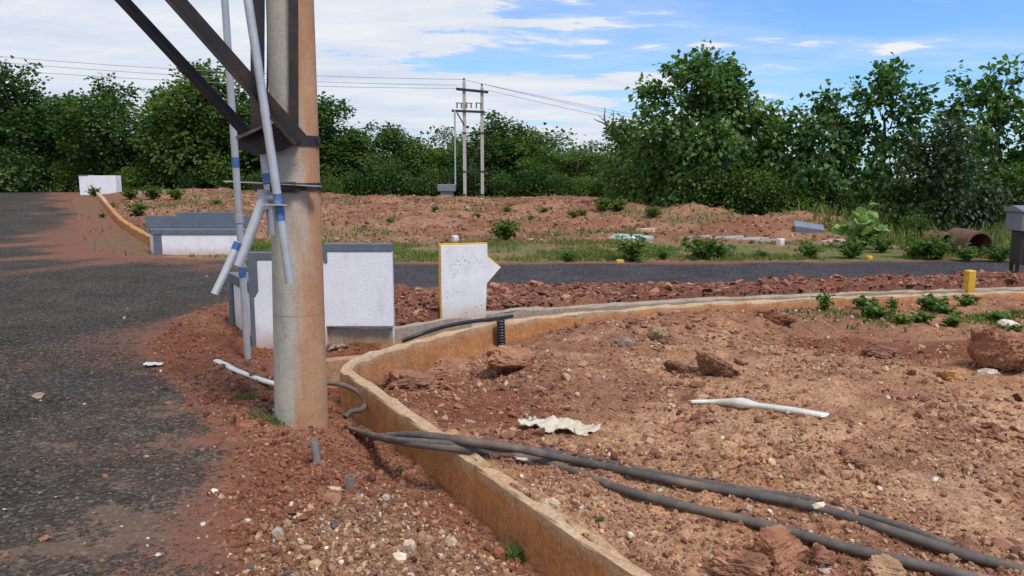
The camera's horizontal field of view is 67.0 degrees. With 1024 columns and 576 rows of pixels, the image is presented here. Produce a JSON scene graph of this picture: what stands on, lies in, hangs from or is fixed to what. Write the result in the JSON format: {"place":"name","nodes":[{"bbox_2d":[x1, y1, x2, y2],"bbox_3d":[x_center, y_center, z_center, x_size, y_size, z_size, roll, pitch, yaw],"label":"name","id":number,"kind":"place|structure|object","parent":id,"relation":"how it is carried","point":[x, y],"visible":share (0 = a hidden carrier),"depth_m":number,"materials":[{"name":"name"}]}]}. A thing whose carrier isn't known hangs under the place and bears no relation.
{"place":"outdoors","nodes":[
{"label":"outdoors","id":0,"kind":"place"},
{"bbox_2d":[0,192,252,575],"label":"road","id":1,"kind":"structure","parent":0,"point":[73,297],"depth_m":5.17,"materials":[{"name":"asphalt"}]},
{"bbox_2d":[1,258,252,575],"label":"grit","id":2,"kind":"object","parent":1,"relation":"on","point":[174,543],"visible":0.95,"depth_m":3.87,"materials":[{"name":"stone"}]},
{"bbox_2d":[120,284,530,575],"bbox_3d":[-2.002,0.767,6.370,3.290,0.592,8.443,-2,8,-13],"label":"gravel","id":3,"kind":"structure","parent":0,"point":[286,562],"depth_m":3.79,"materials":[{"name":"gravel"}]},
{"bbox_2d":[346,425,954,544],"bbox_3d":[0.338,1.005,4.141,3.858,0.342,0.690,5,10,30],"label":"power cable","id":4,"kind":"object","parent":3,"relation":"on","point":[863,513],"visible":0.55,"depth_m":3.99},
{"bbox_2d":[356,431,991,575],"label":"power cable","id":5,"kind":"object","parent":3,"relation":"on","point":[867,553],"visible":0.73,"depth_m":3.57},
{"bbox_2d":[133,189,848,238],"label":"grass","id":6,"kind":"structure","parent":0,"point":[406,233],"depth_m":24.19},
{"bbox_2d":[0,0,1023,177],"label":"sky","id":7,"kind":"structure","parent":0,"point":[584,52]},
{"bbox_2d":[13,178,1023,575],"bbox_3d":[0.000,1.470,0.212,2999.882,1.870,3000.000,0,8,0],"label":"ground","id":8,"kind":"structure","parent":0,"point":[111,236],"depth_m":5.53,"materials":[{"name":"soil"}]},
{"bbox_2d":[3,151,62,191],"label":"shrub","id":9,"kind":"object","parent":8,"relation":"on","point":[40,173],"visible":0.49,"depth_m":46.82,"materials":[{"name":"green plant"}]},
{"bbox_2d":[0,55,80,192],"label":"forest tree","id":10,"kind":"object","parent":8,"relation":"on","point":[16,107],"visible":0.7,"depth_m":47.05,"materials":[{"name":"green plant"}]},
{"bbox_2d":[1,90,96,191],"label":"forest tree","id":11,"kind":"object","parent":8,"relation":"on","point":[46,150],"visible":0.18,"depth_m":48.03,"materials":[{"name":"green plant"}]},
{"bbox_2d":[45,155,101,191],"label":"shrub","id":12,"kind":"object","parent":8,"relation":"on","point":[72,185],"visible":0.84,"depth_m":46.15,"materials":[{"name":"green plant"}]},
{"bbox_2d":[40,72,155,191],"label":"forest tree","id":13,"kind":"object","parent":8,"relation":"on","point":[105,145],"visible":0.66,"depth_m":46.18,"materials":[{"name":"green plant"}]},
{"bbox_2d":[78,175,121,194],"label":"white plinth","id":14,"kind":"structure","parent":8,"relation":"on","point":[109,184],"depth_m":39.35,"materials":[{"name":"paint"}]},
{"bbox_2d":[96,192,149,244],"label":"drain wall","id":15,"kind":"structure","parent":8,"relation":"on","point":[135,231],"depth_m":23.27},
{"bbox_2d":[112,161,147,189],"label":"shrub","id":16,"kind":"object","parent":8,"relation":"on","point":[125,180],"visible":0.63,"depth_m":45.34,"materials":[{"name":"green plant"}]},
{"bbox_2d":[126,150,186,189],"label":"shrub","id":17,"kind":"object","parent":8,"relation":"on","point":[151,171],"visible":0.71,"depth_m":45.57,"materials":[{"name":"green plant"}]},
{"bbox_2d":[130,81,210,189],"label":"forest tree","id":18,"kind":"object","parent":8,"relation":"on","point":[147,108],"visible":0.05,"depth_m":47.91,"materials":[{"name":"green plant"}]},
{"bbox_2d":[173,170,203,188],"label":"shrub","id":19,"kind":"object","parent":8,"relation":"on","point":[190,176],"visible":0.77,"depth_m":44.80,"materials":[{"name":"green plant"}]},
{"bbox_2d":[120,58,259,189],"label":"forest tree","id":20,"kind":"object","parent":8,"relation":"on","point":[168,124],"visible":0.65,"depth_m":44.98,"materials":[{"name":"green plant"}]},
{"bbox_2d":[121,61,259,187],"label":"forest tree","id":21,"kind":"object","parent":8,"relation":"on","point":[149,138],"visible":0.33,"depth_m":45.19,"materials":[{"name":"green plant"}]},
{"bbox_2d":[145,212,250,254],"bbox_3d":[-6.618,-1.000,16.213,2.249,1.155,0.560,0,8,0],"label":"concrete barrier","id":22,"kind":"object","parent":8,"relation":"on","point":[197,233],"visible":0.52,"depth_m":15.98,"materials":[{"name":"white paint"}]},
{"bbox_2d":[172,85,260,190],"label":"forest tree","id":23,"kind":"object","parent":8,"relation":"on","point":[242,98],"visible":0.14,"depth_m":45.73,"materials":[{"name":"green plant"}]},
{"bbox_2d":[115,0,328,429],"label":"utility pole","id":24,"kind":"object","parent":8,"relation":"on","point":[300,373],"visible":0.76,"depth_m":4.79,"materials":[{"name":"concrete"}]},
{"bbox_2d":[233,190,272,267],"bbox_3d":[-1.578,-0.364,4.732,0.284,0.473,0.100,-5,10,-31],"label":"conduit pipe","id":25,"kind":"object","parent":24,"relation":"attached to","point":[264,196],"visible":0.96,"depth_m":4.70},
{"bbox_2d":[211,240,240,295],"bbox_3d":[-1.715,-0.120,4.645,0.049,0.325,0.211,7,11,40],"label":"conduit pipe","id":26,"kind":"object","parent":25,"relation":"attached to","point":[225,270],"visible":1,"depth_m":4.63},
{"bbox_2d":[260,154,274,234],"bbox_3d":[-1.509,-0.581,4.766,0.072,0.508,0.046,0,8,0],"label":"conduit pipe","id":27,"kind":"object","parent":24,"relation":"attached to","point":[266,179],"visible":0.76,"depth_m":4.74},
{"bbox_2d":[243,0,293,283],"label":"conduit pipe","id":28,"kind":"object","parent":24,"relation":"attached to","point":[278,204],"visible":1,"depth_m":4.54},
{"bbox_2d":[198,148,250,189],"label":"shrub","id":29,"kind":"object","parent":8,"relation":"on","point":[221,178],"visible":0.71,"depth_m":44.87,"materials":[{"name":"green plant"}]},
{"bbox_2d":[221,0,250,359],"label":"conduit pipe","id":30,"kind":"object","parent":8,"relation":"on","point":[239,218],"visible":0.76,"depth_m":6.93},
{"bbox_2d":[213,359,273,386],"bbox_3d":[-2.206,0.711,6.342,0.842,0.131,0.154,5,10,33],"label":"pipe","id":31,"kind":"object","parent":8,"relation":"on","point":[246,374],"visible":0.78,"depth_m":6.22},
{"bbox_2d":[227,243,394,348],"bbox_3d":[-2.146,0.123,8.041,1.981,1.262,1.058,0,8,0],"label":"concrete barrier","id":32,"kind":"object","parent":8,"relation":"on","point":[358,285],"visible":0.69,"depth_m":7.50,"materials":[{"name":"white paint"}]},
{"bbox_2d":[258,91,376,195],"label":"forest tree","id":33,"kind":"object","parent":8,"relation":"on","point":[326,122],"visible":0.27,"depth_m":46.53,"materials":[{"name":"green plant"}]},
{"bbox_2d":[320,172,349,193],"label":"shrub","id":34,"kind":"object","parent":8,"relation":"on","point":[327,186],"visible":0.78,"depth_m":43.90,"materials":[{"name":"green plant"}]},
{"bbox_2d":[326,355,360,387],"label":"concrete kerb","id":35,"kind":"structure","parent":8,"relation":"on","point":[334,365],"depth_m":6.93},
{"bbox_2d":[339,169,370,195],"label":"shrub","id":36,"kind":"object","parent":8,"relation":"on","point":[350,186],"visible":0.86,"depth_m":44.16,"materials":[{"name":"green plant"}]},
{"bbox_2d":[319,120,394,193],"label":"forest tree","id":37,"kind":"object","parent":8,"relation":"on","point":[347,160],"visible":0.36,"depth_m":46.66,"materials":[{"name":"green plant"}]},
{"bbox_2d":[359,154,419,195],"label":"shrub","id":38,"kind":"object","parent":8,"relation":"on","point":[393,182],"visible":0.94,"depth_m":43.62,"materials":[{"name":"green plant"}]},
{"bbox_2d":[356,122,441,195],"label":"forest tree","id":39,"kind":"object","parent":8,"relation":"on","point":[396,138],"visible":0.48,"depth_m":45.74,"materials":[{"name":"green plant"}]},
{"bbox_2d":[384,369,445,391],"bbox_3d":[-0.824,0.796,6.328,0.463,0.243,0.473,8,11,42],"label":"rock","id":40,"kind":"object","parent":8,"relation":"on","point":[405,380],"visible":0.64,"depth_m":6.25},
{"bbox_2d":[411,163,462,196],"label":"shrub","id":41,"kind":"object","parent":8,"relation":"on","point":[432,183],"visible":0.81,"depth_m":43.48,"materials":[{"name":"green plant"}]},
{"bbox_2d":[428,125,469,169],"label":"forest tree","id":42,"kind":"object","parent":8,"relation":"on","point":[445,134],"visible":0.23,"depth_m":48.80,"materials":[{"name":"green plant"}]},
{"bbox_2d":[429,357,469,379],"bbox_3d":[-0.587,0.739,6.973,0.446,0.217,0.475,-2,12,-16],"label":"rock","id":43,"kind":"object","parent":8,"relation":"on","point":[443,368],"visible":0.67,"depth_m":6.92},
{"bbox_2d":[443,162,492,196],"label":"shrub","id":44,"kind":"object","parent":8,"relation":"on","point":[471,177],"visible":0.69,"depth_m":44.39,"materials":[{"name":"green plant"}]},
{"bbox_2d":[452,78,488,196],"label":"twin pole","id":45,"kind":"object","parent":8,"relation":"on","point":[481,91],"visible":0.96,"depth_m":42.08,"materials":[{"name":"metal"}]},
{"bbox_2d":[9,97,974,196],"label":"wood","id":46,"kind":"object","parent":8,"relation":"on","point":[461,135],"depth_m":53.94,"materials":[{"name":"green plant"}]},
{"bbox_2d":[435,109,567,197],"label":"forest tree","id":47,"kind":"object","parent":8,"relation":"on","point":[493,137],"visible":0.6,"depth_m":45.91,"materials":[{"name":"green plant"}]},
{"bbox_2d":[484,167,523,197],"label":"shrub","id":48,"kind":"object","parent":8,"relation":"on","point":[505,186],"visible":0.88,"depth_m":43.70,"materials":[{"name":"green plant"}]},
{"bbox_2d":[488,213,522,240],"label":"weed","id":49,"kind":"object","parent":8,"relation":"on","point":[504,230],"visible":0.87,"depth_m":19.38,"materials":[{"name":"green plant"}]},
{"bbox_2d":[484,344,536,374],"bbox_3d":[-0.017,0.622,6.566,0.439,0.272,0.570,10,8,-6],"label":"rock","id":50,"kind":"object","parent":8,"relation":"on","point":[501,359],"visible":0.86,"depth_m":6.46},
{"bbox_2d":[478,126,556,196],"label":"forest tree","id":51,"kind":"object","parent":8,"relation":"on","point":[530,137],"visible":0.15,"depth_m":46.22,"materials":[{"name":"green plant"}]},
{"bbox_2d":[513,160,554,195],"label":"shrub","id":52,"kind":"object","parent":8,"relation":"on","point":[532,176],"visible":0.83,"depth_m":42.53,"materials":[{"name":"green plant"}]},
{"bbox_2d":[510,145,594,196],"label":"forest tree","id":53,"kind":"object","parent":8,"relation":"on","point":[555,161],"visible":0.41,"depth_m":44.05,"materials":[{"name":"green plant"}]},
{"bbox_2d":[541,172,572,195],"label":"shrub","id":54,"kind":"object","parent":8,"relation":"on","point":[557,179],"visible":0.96,"depth_m":41.86,"materials":[{"name":"green plant"}]},
{"bbox_2d":[111,187,1006,243],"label":"clods","id":55,"kind":"object","parent":8,"relation":"on","point":[476,218],"visible":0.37,"depth_m":23.91,"materials":[{"name":"soil"}]},
{"bbox_2d":[517,412,601,436],"bbox_3d":[0.310,0.879,5.008,0.555,0.078,0.289,2,8,13],"label":"woven sack","id":56,"kind":"object","parent":8,"relation":"on","point":[552,423],"visible":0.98,"depth_m":4.97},
{"bbox_2d":[526,130,593,173],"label":"forest tree","id":57,"kind":"object","parent":8,"relation":"on","point":[552,139],"visible":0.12,"depth_m":48.38,"materials":[{"name":"green plant"}]},
{"bbox_2d":[526,145,612,195],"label":"forest tree","id":58,"kind":"object","parent":8,"relation":"on","point":[579,165],"visible":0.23,"depth_m":45.38,"materials":[{"name":"green plant"}]},
{"bbox_2d":[568,172,596,196],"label":"shrub","id":59,"kind":"object","parent":8,"relation":"on","point":[582,190],"visible":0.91,"depth_m":42.01,"materials":[{"name":"green plant"}]},
{"bbox_2d":[189,225,1010,262],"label":"grass","id":60,"kind":"structure","parent":8,"relation":"on","point":[259,244],"depth_m":16.19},
{"bbox_2d":[594,110,655,201],"bbox_3d":[5.123,-5.185,32.686,3.284,4.775,3.439,-3,9,-19],"label":"vine snag","id":61,"kind":"object","parent":8,"relation":"on","point":[613,130],"visible":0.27,"depth_m":32.28,"materials":[{"name":"green plant"}]},
{"bbox_2d":[591,134,659,202],"bbox_3d":[5.102,-4.177,29.714,4.228,3.709,3.736,0,8,0],"label":"shrub","id":62,"kind":"object","parent":8,"relation":"on","point":[626,189],"visible":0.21,"depth_m":29.84,"materials":[{"name":"green plant"}]},
{"bbox_2d":[614,227,653,260],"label":"weed","id":63,"kind":"object","parent":8,"relation":"on","point":[632,251],"visible":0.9,"depth_m":14.58,"materials":[{"name":"green plant"}]},
{"bbox_2d":[613,126,717,203],"bbox_3d":[5.573,-4.012,27.023,3.586,3.560,4.059,4,9,27],"label":"shrub","id":64,"kind":"object","parent":8,"relation":"on","point":[637,163],"visible":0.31,"depth_m":26.56,"materials":[{"name":"green plant"}]},
{"bbox_2d":[328,287,1023,348],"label":"drain wall","id":65,"kind":"structure","parent":8,"relation":"on","point":[382,337],"depth_m":8.83,"materials":[{"name":"grey concrete"}]},
{"bbox_2d":[438,242,500,325],"bbox_3d":[-0.447,-0.024,8.297,0.678,0.920,0.076,-2,9,-17],"label":"arrow board","id":66,"kind":"object","parent":65,"relation":"on","point":[467,272],"visible":0.75,"depth_m":8.23,"materials":[{"name":"white paint"}]},
{"bbox_2d":[340,291,1023,575],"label":"drain wall","id":67,"kind":"structure","parent":8,"relation":"on","point":[550,541],"depth_m":4.87,"materials":[{"name":"concrete"}]},
{"bbox_2d":[327,380,366,418],"bbox_3d":[-1.200,0.796,5.629,0.224,0.169,0.522,-5,10,-30],"label":"power cable","id":68,"kind":"object","parent":67,"relation":"on","point":[361,409],"visible":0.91,"depth_m":5.63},
{"bbox_2d":[401,314,513,342],"bbox_3d":[-0.463,0.386,7.871,0.204,0.129,1.585,7,11,41],"label":"power cable","id":69,"kind":"object","parent":67,"relation":"on","point":[422,333],"visible":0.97,"depth_m":7.71,"materials":[{"name":"black plastic"}]},
{"bbox_2d":[655,155,735,206],"bbox_3d":[6.200,-3.247,25.679,2.540,2.522,2.875,-6,10,-36],"label":"shrub","id":70,"kind":"object","parent":8,"relation":"on","point":[691,183],"visible":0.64,"depth_m":25.08,"materials":[{"name":"green plant"}]},
{"bbox_2d":[368,431,1023,569],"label":"power cable","id":71,"kind":"object","parent":8,"relation":"on","point":[942,547],"visible":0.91,"depth_m":3.79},
{"bbox_2d":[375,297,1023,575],"bbox_3d":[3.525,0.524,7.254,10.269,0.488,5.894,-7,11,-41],"label":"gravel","id":72,"kind":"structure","parent":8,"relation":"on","point":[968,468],"depth_m":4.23,"materials":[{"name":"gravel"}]},
{"bbox_2d":[624,39,776,214],"bbox_3d":[6.455,-5.086,26.321,5.391,6.781,4.141,-3,9,-23],"label":"teak tree","id":73,"kind":"object","parent":8,"relation":"on","point":[715,101],"visible":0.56,"depth_m":25.63,"materials":[{"name":"green plant"}]},
{"bbox_2d":[378,298,1023,575],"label":"shards","id":74,"kind":"object","parent":8,"relation":"on","point":[1003,544],"visible":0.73,"depth_m":5.20,"materials":[{"name":"stone"}]},
{"bbox_2d":[680,230,725,259],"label":"weed","id":75,"kind":"object","parent":8,"relation":"on","point":[705,248],"visible":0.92,"depth_m":14.81,"materials":[{"name":"green plant"}]},
{"bbox_2d":[394,269,1023,323],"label":"rubble","id":76,"kind":"object","parent":8,"relation":"on","point":[502,287],"visible":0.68,"depth_m":10.16,"materials":[{"name":"stone"}]},
{"bbox_2d":[695,349,740,378],"bbox_3d":[1.632,0.646,6.101,0.448,0.193,0.353,28,2,-13],"label":"rock","id":77,"kind":"object","parent":8,"relation":"on","point":[710,364],"visible":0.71,"depth_m":5.99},
{"bbox_2d":[689,155,764,214],"bbox_3d":[7.043,-3.168,25.325,2.706,2.374,2.391,-1,8,-9],"label":"shrub","id":78,"kind":"object","parent":8,"relation":"on","point":[728,190],"visible":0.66,"depth_m":24.85,"materials":[{"name":"green plant"}]},
{"bbox_2d":[704,548,772,575],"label":"rock","id":79,"kind":"object","parent":8,"relation":"on","point":[720,562],"visible":1,"depth_m":3.07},
{"bbox_2d":[715,157,785,213],"bbox_3d":[7.824,-3.088,24.954,2.454,2.224,2.038,-3,9,-19],"label":"shrub","id":80,"kind":"object","parent":8,"relation":"on","point":[765,174],"visible":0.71,"depth_m":24.57,"materials":[{"name":"green plant"}]},
{"bbox_2d":[691,398,829,418],"bbox_3d":[1.679,0.808,5.218,0.990,0.115,0.125,7,11,39],"label":"plastic sleeve","id":81,"kind":"object","parent":8,"relation":"on","point":[743,403],"visible":0.87,"depth_m":5.23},
{"bbox_2d":[746,172,800,215],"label":"shrub","id":82,"kind":"object","parent":8,"relation":"on","point":[768,204],"visible":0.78,"depth_m":24.08,"materials":[{"name":"green plant"}]},
{"bbox_2d":[756,311,796,324],"bbox_3d":[2.725,0.315,7.934,0.264,0.168,0.401,-6,10,-35],"label":"rock","id":83,"kind":"object","parent":8,"relation":"on","point":[781,318],"visible":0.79,"depth_m":7.82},
{"bbox_2d":[741,92,814,210],"bbox_3d":[8.868,-4.102,25.896,2.895,4.605,3.269,0,8,0],"label":"teak tree","id":84,"kind":"object","parent":8,"relation":"on","point":[782,160],"visible":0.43,"depth_m":25.08,"materials":[{"name":"green plant"}]},
{"bbox_2d":[749,524,809,575],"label":"rock","id":85,"kind":"object","parent":8,"relation":"on","point":[782,548],"visible":0.8,"depth_m":3.17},
{"bbox_2d":[767,172,827,213],"bbox_3d":[8.915,-2.694,24.424,2.291,2.076,1.902,6,10,35],"label":"shrub","id":86,"kind":"object","parent":8,"relation":"on","point":[804,197],"visible":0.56,"depth_m":24.03,"materials":[{"name":"green plant"}]},
{"bbox_2d":[794,221,823,232],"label":"concrete block","id":87,"kind":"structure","parent":8,"relation":"on","point":[801,227],"depth_m":20.40,"materials":[{"name":"blue paint"}]},
{"bbox_2d":[802,543,833,566],"bbox_3d":[1.269,1.128,3.228,0.127,0.098,0.113,0,8,-2],"label":"rock","id":88,"kind":"object","parent":8,"relation":"on","point":[818,553],"visible":0.81,"depth_m":3.21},
{"bbox_2d":[783,78,873,213],"bbox_3d":[10.077,-4.200,24.620,2.831,4.712,2.944,2,8,12],"label":"teak tree","id":89,"kind":"object","parent":8,"relation":"on","point":[830,169],"visible":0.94,"depth_m":24.25,"materials":[{"name":"green plant"}]},
{"bbox_2d":[828,233,873,258],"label":"weed","id":90,"kind":"object","parent":8,"relation":"on","point":[848,253],"visible":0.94,"depth_m":15.19,"materials":[{"name":"green plant"}]},
{"bbox_2d":[829,184,873,216],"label":"shrub","id":91,"kind":"object","parent":8,"relation":"on","point":[853,203],"visible":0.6,"depth_m":24.10,"materials":[{"name":"green plant"}]},
{"bbox_2d":[831,202,889,246],"bbox_3d":[7.788,-1.376,17.288,1.035,1.067,1.245,0,8,2],"label":"weed","id":92,"kind":"object","parent":8,"relation":"on","point":[864,222],"visible":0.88,"depth_m":17.28,"materials":[{"name":"green plant"}]},
{"bbox_2d":[842,457,884,470],"bbox_3d":[1.929,0.961,4.152,0.337,0.088,0.192,12,15,-7],"label":"rock","id":93,"kind":"object","parent":8,"relation":"on","point":[858,462],"visible":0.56,"depth_m":4.11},
{"bbox_2d":[708,296,1023,333],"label":"grass","id":94,"kind":"structure","parent":8,"relation":"on","point":[980,316],"depth_m":8.26,"materials":[{"name":"green plant"}]},
{"bbox_2d":[857,302,896,319],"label":"weed","id":95,"kind":"object","parent":8,"relation":"on","point":[873,310],"visible":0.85,"depth_m":8.29,"materials":[{"name":"green plant"}]},
{"bbox_2d":[862,345,897,358],"bbox_3d":[3.258,0.573,6.860,0.293,0.146,0.289,14,14,12],"label":"rock","id":96,"kind":"object","parent":8,"relation":"on","point":[880,351],"visible":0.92,"depth_m":6.79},
{"bbox_2d":[865,553,906,575],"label":"rock","id":97,"kind":"object","parent":8,"relation":"on","point":[882,564],"visible":1,"depth_m":3.07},
{"bbox_2d":[863,173,923,231],"bbox_3d":[10.621,-2.255,21.492,1.658,1.872,2.528,1,8,9],"label":"shrub","id":98,"kind":"object","parent":8,"relation":"on","point":[894,212],"visible":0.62,"depth_m":21.04,"materials":[{"name":"green plant"}]},
{"bbox_2d":[838,52,949,211],"bbox_3d":[11.876,-4.691,24.631,3.030,5.521,2.943,0,8,0],"label":"teak tree","id":99,"kind":"object","parent":8,"relation":"on","point":[887,81],"visible":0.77,"depth_m":24.00,"materials":[{"name":"green plant"}]},
{"bbox_2d":[887,230,941,258],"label":"weed","id":100,"kind":"object","parent":8,"relation":"on","point":[910,251],"visible":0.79,"depth_m":15.22,"materials":[{"name":"green plant"}]},
{"bbox_2d":[892,207,940,238],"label":"shrub","id":101,"kind":"object","parent":8,"relation":"on","point":[914,219],"visible":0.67,"depth_m":19.28,"materials":[{"name":"green plant"}]},
{"bbox_2d":[914,293,949,310],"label":"weed","id":102,"kind":"object","parent":8,"relation":"on","point":[928,302],"visible":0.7,"depth_m":8.71,"materials":[{"name":"green plant"}]},
{"bbox_2d":[914,229,955,259],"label":"weed","id":103,"kind":"object","parent":8,"relation":"on","point":[937,253],"visible":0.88,"depth_m":14.88,"materials":[{"name":"green plant"}]},
{"bbox_2d":[865,109,1014,232],"bbox_3d":[11.675,-2.716,20.841,3.370,4.038,3.469,0,8,0],"label":"tree","id":104,"kind":"object","parent":8,"relation":"on","point":[943,175],"visible":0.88,"depth_m":20.03,"materials":[{"name":"green plant"}]},
{"bbox_2d":[943,228,993,257],"bbox_3d":[9.238,-0.896,15.672,0.580,0.580,0.750,-1,10,-4],"label":"culvert pipe","id":105,"kind":"object","parent":8,"relation":"on","point":[963,237],"visible":0.54,"depth_m":15.54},
{"bbox_2d":[937,53,1023,195],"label":"teak tree","id":106,"kind":"object","parent":8,"relation":"on","point":[999,111],"visible":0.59,"depth_m":23.25,"materials":[{"name":"green plant"}]},
{"bbox_2d":[960,153,1023,226],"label":"shrub","id":107,"kind":"object","parent":8,"relation":"on","point":[1016,174],"visible":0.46,"depth_m":21.90,"materials":[{"name":"green plant"}]},
{"bbox_2d":[979,239,1010,261],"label":"weed","id":108,"kind":"object","parent":8,"relation":"on","point":[998,254],"visible":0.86,"depth_m":14.52,"materials":[{"name":"green plant"}]},
{"bbox_2d":[967,328,1023,370],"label":"rock","id":109,"kind":"object","parent":8,"relation":"on","point":[991,348],"visible":0.96,"depth_m":6.07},
{"bbox_2d":[1004,205,1023,272],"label":"feeder cabinet","id":110,"kind":"object","parent":8,"relation":"on","point":[1015,219],"visible":0.92,"depth_m":12.10,"materials":[{"name":"metal"}]},
{"bbox_2d":[393,259,1023,287],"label":"side road","id":111,"kind":"structure","parent":0,"point":[411,275],"depth_m":13.23,"materials":[{"name":"asphalt"}]},
{"bbox_2d":[797,189,1011,246],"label":"grass","id":112,"kind":"structure","parent":0,"point":[891,233],"depth_m":20.67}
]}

